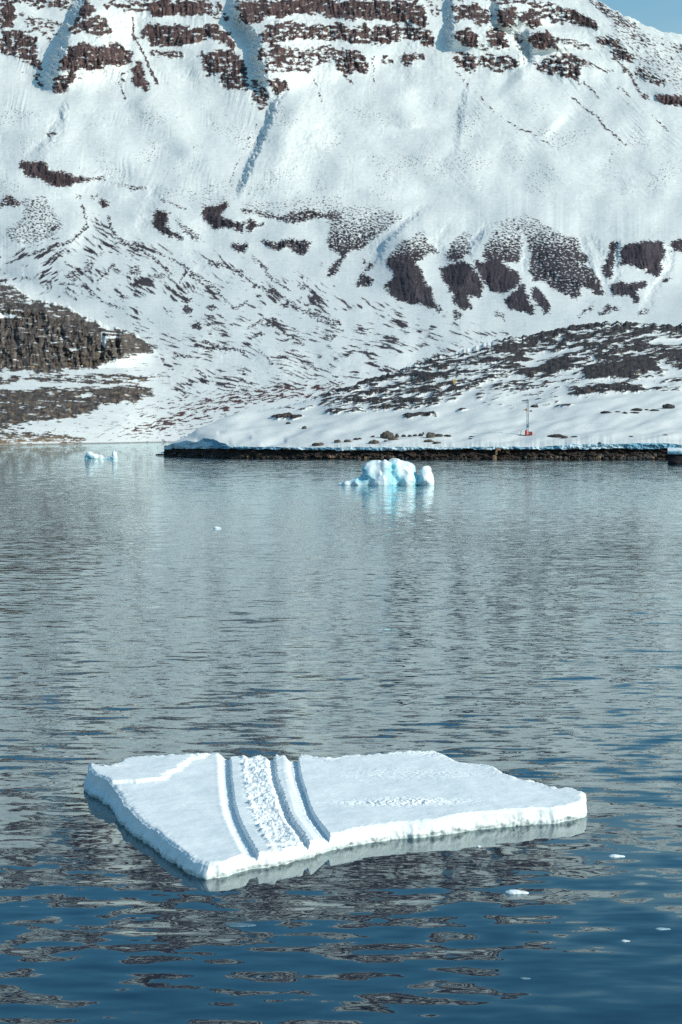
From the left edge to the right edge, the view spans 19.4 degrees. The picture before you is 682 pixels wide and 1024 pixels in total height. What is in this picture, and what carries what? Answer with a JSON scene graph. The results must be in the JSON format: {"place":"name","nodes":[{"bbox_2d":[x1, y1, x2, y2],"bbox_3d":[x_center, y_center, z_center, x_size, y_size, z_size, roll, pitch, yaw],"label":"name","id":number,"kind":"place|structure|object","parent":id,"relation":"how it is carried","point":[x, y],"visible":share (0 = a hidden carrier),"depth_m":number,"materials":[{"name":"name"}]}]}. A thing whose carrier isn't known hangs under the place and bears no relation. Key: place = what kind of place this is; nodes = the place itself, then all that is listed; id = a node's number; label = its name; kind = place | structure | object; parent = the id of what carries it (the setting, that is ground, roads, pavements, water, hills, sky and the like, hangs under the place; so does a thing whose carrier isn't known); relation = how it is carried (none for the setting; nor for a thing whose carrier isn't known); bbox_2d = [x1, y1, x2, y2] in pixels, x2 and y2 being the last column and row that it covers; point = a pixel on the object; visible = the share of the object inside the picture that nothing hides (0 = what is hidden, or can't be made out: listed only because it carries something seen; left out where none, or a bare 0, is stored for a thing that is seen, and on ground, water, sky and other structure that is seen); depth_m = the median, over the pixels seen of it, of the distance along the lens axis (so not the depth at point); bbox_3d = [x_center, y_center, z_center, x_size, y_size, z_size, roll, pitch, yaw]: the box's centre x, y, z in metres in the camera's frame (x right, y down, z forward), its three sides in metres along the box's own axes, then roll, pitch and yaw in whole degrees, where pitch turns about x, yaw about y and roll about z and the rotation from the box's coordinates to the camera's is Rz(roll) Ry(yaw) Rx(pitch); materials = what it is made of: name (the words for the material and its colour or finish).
{"place":"outdoors","nodes":[
{"label":"outdoors","id":0,"kind":"place"},
{"bbox_2d":[224,923,255,926],"bbox_3d":[-2.014,8.229,39.702,0.644,0.053,0.270,0,3,0],"label":"ice chunk","id":1,"kind":"object","parent":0,"point":[236,924],"visible":1,"depth_m":39.63,"materials":[{"name":"ice"}]},
{"bbox_2d":[0,442,681,1023],"bbox_3d":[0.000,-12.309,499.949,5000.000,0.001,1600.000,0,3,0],"label":"water","id":2,"kind":"structure","parent":0,"point":[518,618],"depth_m":69.35,"materials":[{"name":"blue liquid"}]},
{"bbox_2d":[84,451,117,458],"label":"iceberg","id":3,"kind":"object","parent":2,"relation":"on","point":[89,455],"visible":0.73,"depth_m":558.26,"materials":[{"name":"white ice"}]},
{"bbox_2d":[83,750,586,879],"bbox_3d":[-0.996,7.906,52.014,13.853,1.837,13.864,-2,3,-31],"label":"ice floe","id":4,"kind":"object","parent":2,"relation":"on","point":[205,816],"visible":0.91,"depth_m":50.28,"materials":[{"name":"white ice"}]},
{"bbox_2d":[338,458,433,484],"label":"iceberg","id":5,"kind":"object","parent":2,"relation":"on","point":[394,471],"visible":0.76,"depth_m":321.29,"materials":[{"name":"ice"}]},
{"bbox_2d":[164,448,667,458],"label":"shore rock","id":6,"kind":"object","parent":2,"relation":"in","point":[419,454],"visible":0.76,"depth_m":558.38,"materials":[{"name":"black stone"}]},
{"bbox_2d":[164,438,681,451],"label":"ice foot","id":7,"kind":"object","parent":6,"relation":"on","point":[205,443],"visible":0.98,"depth_m":558.34},
{"bbox_2d":[505,889,527,893],"bbox_3d":[3.753,8.098,42.401,0.513,0.112,0.225,0,3,0],"label":"ice chunk","id":8,"kind":"object","parent":2,"relation":"on","point":[514,891],"visible":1,"depth_m":42.34,"materials":[{"name":"white ice"}]},
{"bbox_2d":[609,854,624,857],"bbox_3d":[6.370,7.945,45.985,0.387,0.072,0.216,0,3,0],"label":"ice chunk","id":9,"kind":"object","parent":2,"relation":"on","point":[614,855],"visible":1,"depth_m":45.93,"materials":[{"name":"white ice"}]},
{"bbox_2d":[668,455,681,463],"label":"ledge rock","id":10,"kind":"object","parent":2,"relation":"in","point":[674,459],"visible":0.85,"depth_m":489.24,"materials":[{"name":"black stone"}]},
{"bbox_2d":[668,448,681,454],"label":"ledge snow","id":11,"kind":"structure","parent":10,"relation":"on","point":[674,451],"depth_m":489.68,"materials":[{"name":"white snow"}]},
{"bbox_2d":[0,0,681,444],"bbox_3d":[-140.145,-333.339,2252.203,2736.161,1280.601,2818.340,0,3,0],"label":"mountain","id":12,"kind":"structure","parent":0,"point":[212,210],"depth_m":2369.78,"materials":[{"name":"white snow"}]},
{"bbox_2d":[164,321,681,447],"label":"headland","id":13,"kind":"structure","parent":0,"point":[572,380],"depth_m":688.01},
{"bbox_2d":[311,442,323,445],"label":"boulder","id":14,"kind":"object","parent":13,"relation":"on","point":[318,444],"visible":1,"depth_m":565.84,"materials":[{"name":"stone"}]},
{"bbox_2d":[368,440,379,443],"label":"boulder","id":15,"kind":"object","parent":13,"relation":"on","point":[373,442],"visible":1,"depth_m":565.17,"materials":[{"name":"stone"}]},
{"bbox_2d":[380,431,394,438],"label":"boulder","id":16,"kind":"object","parent":13,"relation":"on","point":[386,435],"visible":0.87,"depth_m":575.80,"materials":[{"name":"stone"}]},
{"bbox_2d":[426,432,434,437],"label":"boulder","id":17,"kind":"object","parent":13,"relation":"on","point":[430,435],"visible":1,"depth_m":574.02,"materials":[{"name":"stone"}]},
{"bbox_2d":[515,400,529,435],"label":"weather mast","id":18,"kind":"object","parent":13,"relation":"on","point":[527,410],"visible":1,"depth_m":579.75,"materials":[{"name":"metal"}]},
{"bbox_2d":[548,434,562,436],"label":"boulder","id":19,"kind":"object","parent":13,"relation":"on","point":[556,435],"visible":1,"depth_m":571.51,"materials":[{"name":"stone"}]},
{"bbox_2d":[662,404,674,408],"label":"boulder","id":20,"kind":"object","parent":13,"relation":"on","point":[665,406],"visible":1,"depth_m":650.99,"materials":[{"name":"stone"}]},
{"bbox_2d":[597,0,681,33],"label":"sky","id":21,"kind":"structure","parent":0,"point":[663,15],"materials":[{"name":"blue"}]}
]}

